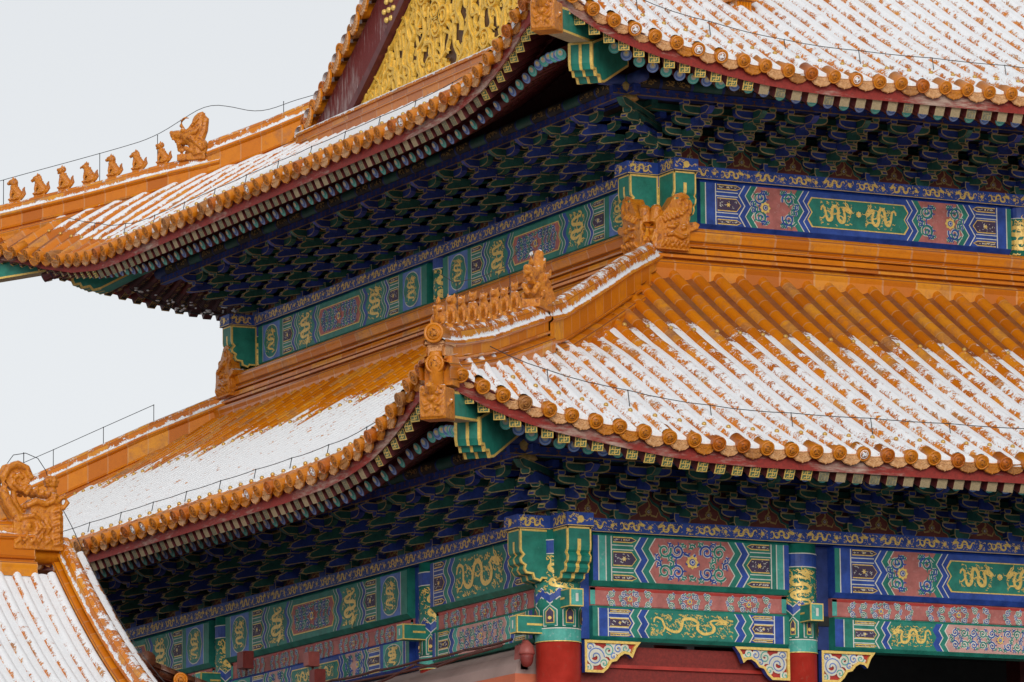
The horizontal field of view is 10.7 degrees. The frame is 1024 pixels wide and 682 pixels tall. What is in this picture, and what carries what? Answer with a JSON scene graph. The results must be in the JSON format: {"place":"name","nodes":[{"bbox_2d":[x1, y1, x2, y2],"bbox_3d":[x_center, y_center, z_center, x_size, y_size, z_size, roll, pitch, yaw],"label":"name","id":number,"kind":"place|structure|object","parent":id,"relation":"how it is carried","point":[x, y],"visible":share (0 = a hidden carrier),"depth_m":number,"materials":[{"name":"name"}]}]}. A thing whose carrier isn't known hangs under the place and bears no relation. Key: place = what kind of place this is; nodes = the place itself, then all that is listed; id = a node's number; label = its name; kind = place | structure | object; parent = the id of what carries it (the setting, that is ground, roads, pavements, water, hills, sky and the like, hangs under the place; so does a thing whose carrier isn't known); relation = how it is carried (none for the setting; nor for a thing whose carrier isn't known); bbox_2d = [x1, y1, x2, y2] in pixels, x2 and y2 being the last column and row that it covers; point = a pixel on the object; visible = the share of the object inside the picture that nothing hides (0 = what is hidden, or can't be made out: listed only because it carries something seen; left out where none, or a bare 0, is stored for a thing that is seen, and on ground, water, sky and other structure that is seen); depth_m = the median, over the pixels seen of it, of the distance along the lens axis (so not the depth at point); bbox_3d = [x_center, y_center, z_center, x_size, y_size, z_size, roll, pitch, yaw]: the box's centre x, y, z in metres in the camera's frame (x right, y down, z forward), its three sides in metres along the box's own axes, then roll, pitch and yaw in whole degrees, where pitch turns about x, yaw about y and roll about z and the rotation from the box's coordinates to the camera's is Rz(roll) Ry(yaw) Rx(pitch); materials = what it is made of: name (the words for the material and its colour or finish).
{"place":"outdoors","nodes":[
{"label":"outdoors","id":0,"kind":"place"},
{"bbox_2d":[0,0,358,484],"label":"sky","id":1,"kind":"structure","parent":0,"point":[79,79],"materials":[{"name":"white"}]},
{"label":"ground","id":2,"kind":"structure","parent":0,"visible":0},
{"bbox_2d":[0,460,157,681],"bbox_3d":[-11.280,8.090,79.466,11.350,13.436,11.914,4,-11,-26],"label":"side hall","id":3,"kind":"structure","parent":2,"relation":"on","point":[59,622],"depth_m":81.88,"materials":[{"name":"tile"}]},
{"bbox_2d":[0,452,164,681],"bbox_3d":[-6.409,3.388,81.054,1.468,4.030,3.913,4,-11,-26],"label":"lightning cable","id":4,"kind":"object","parent":3,"relation":"on","point":[23,453],"visible":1,"depth_m":82.48,"materials":[{"name":"metal"}]},
{"bbox_3d":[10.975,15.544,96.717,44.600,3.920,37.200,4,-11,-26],"label":"terrace","id":5,"kind":"structure","parent":2,"relation":"on","visible":0},
{"bbox_2d":[139,651,206,681],"bbox_3d":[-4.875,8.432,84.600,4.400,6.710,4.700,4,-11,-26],"label":"passage roof","id":6,"kind":"structure","parent":5,"relation":"on","point":[166,673],"depth_m":82.53,"materials":[{"name":"tile"}]},
{"bbox_2d":[0,0,1023,681],"bbox_3d":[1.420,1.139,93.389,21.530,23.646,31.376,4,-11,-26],"label":"palace hall","id":7,"kind":"structure","parent":5,"relation":"on","point":[670,206],"depth_m":84.96,"materials":[{"name":"tile"}]},
{"bbox_2d":[24,404,153,465],"bbox_3d":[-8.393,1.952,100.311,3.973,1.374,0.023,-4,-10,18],"label":"lightning cable","id":8,"kind":"object","parent":7,"relation":"attached to","point":[94,431],"visible":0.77,"depth_m":100.06,"materials":[{"name":"metal"}]},
{"bbox_2d":[0,95,312,203],"bbox_3d":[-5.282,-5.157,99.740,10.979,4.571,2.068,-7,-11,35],"label":"lightning cable","id":9,"kind":"object","parent":7,"relation":"on","point":[146,139],"visible":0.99,"depth_m":100.66,"materials":[{"name":"metal"}]},
{"bbox_2d":[129,277,236,315],"bbox_3d":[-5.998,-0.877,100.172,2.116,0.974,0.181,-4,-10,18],"label":"bird net","id":10,"kind":"object","parent":7,"relation":"attached to","point":[233,310],"visible":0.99,"depth_m":100.17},
{"bbox_2d":[63,422,374,531],"bbox_3d":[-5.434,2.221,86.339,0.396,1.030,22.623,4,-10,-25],"label":"lightning cable","id":11,"kind":"object","parent":7,"relation":"on","point":[366,427],"visible":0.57,"depth_m":84.52,"materials":[{"name":"metal"}]},
{"bbox_2d":[237,651,253,674],"bbox_3d":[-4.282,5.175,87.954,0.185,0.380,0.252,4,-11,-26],"label":"junction box","id":12,"kind":"object","parent":7,"relation":"attached to","point":[245,660],"visible":1,"depth_m":87.87,"materials":[{"name":"red metal"}]},
{"bbox_2d":[69,71,470,233],"bbox_3d":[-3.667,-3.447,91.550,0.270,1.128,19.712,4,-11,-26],"label":"lightning cable","id":13,"kind":"object","parent":7,"relation":"attached to","point":[269,165],"visible":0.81,"depth_m":92.47,"materials":[{"name":"metal"}]},
{"bbox_2d":[303,651,319,669],"bbox_3d":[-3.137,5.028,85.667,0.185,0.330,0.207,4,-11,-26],"label":"junction box","id":14,"kind":"object","parent":7,"relation":"attached to","point":[311,659],"visible":1,"depth_m":85.60,"materials":[{"name":"red metal"}]},
{"bbox_2d":[309,669,325,681],"bbox_3d":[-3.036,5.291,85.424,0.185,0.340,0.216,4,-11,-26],"label":"junction box","id":15,"kind":"object","parent":7,"relation":"attached to","point":[317,675],"visible":1,"depth_m":85.35,"materials":[{"name":"red metal"}]},
{"bbox_2d":[325,638,512,681],"bbox_3d":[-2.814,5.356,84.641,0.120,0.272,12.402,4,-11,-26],"label":"beam","id":16,"kind":"structure","parent":7,"relation":"attached to","point":[479,649],"depth_m":81.69,"materials":[{"name":"red wood"}]},
{"bbox_2d":[437,247,520,310],"bbox_3d":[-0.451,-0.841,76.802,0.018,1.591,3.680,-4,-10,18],"label":"lightning cable","id":17,"kind":"object","parent":7,"relation":"on","point":[479,277],"visible":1,"depth_m":76.70,"materials":[{"name":"metal"}]},
{"bbox_2d":[514,639,534,669],"bbox_3d":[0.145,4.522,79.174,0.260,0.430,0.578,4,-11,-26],"label":"security camera","id":18,"kind":"object","parent":7,"relation":"attached to","point":[524,652],"visible":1,"depth_m":78.95,"materials":[{"name":"red plastic"}]},
{"bbox_2d":[490,346,1023,434],"bbox_3d":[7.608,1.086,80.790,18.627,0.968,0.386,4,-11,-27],"label":"lightning cable","id":19,"kind":"object","parent":7,"relation":"attached to","point":[710,405],"visible":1,"depth_m":78.74,"materials":[{"name":"metal"}]},
{"bbox_2d":[636,0,1023,75],"bbox_3d":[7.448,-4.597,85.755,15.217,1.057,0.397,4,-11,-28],"label":"lightning cable","id":20,"kind":"object","parent":7,"relation":"on","point":[829,47],"visible":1,"depth_m":84.52,"materials":[{"name":"metal"}]},
{"bbox_2d":[694,616,1023,681],"bbox_3d":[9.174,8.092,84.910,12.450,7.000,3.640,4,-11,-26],"label":"doorway","id":21,"kind":"structure","parent":7,"relation":"in","point":[881,668],"depth_m":85.79,"materials":[{"name":"black"}]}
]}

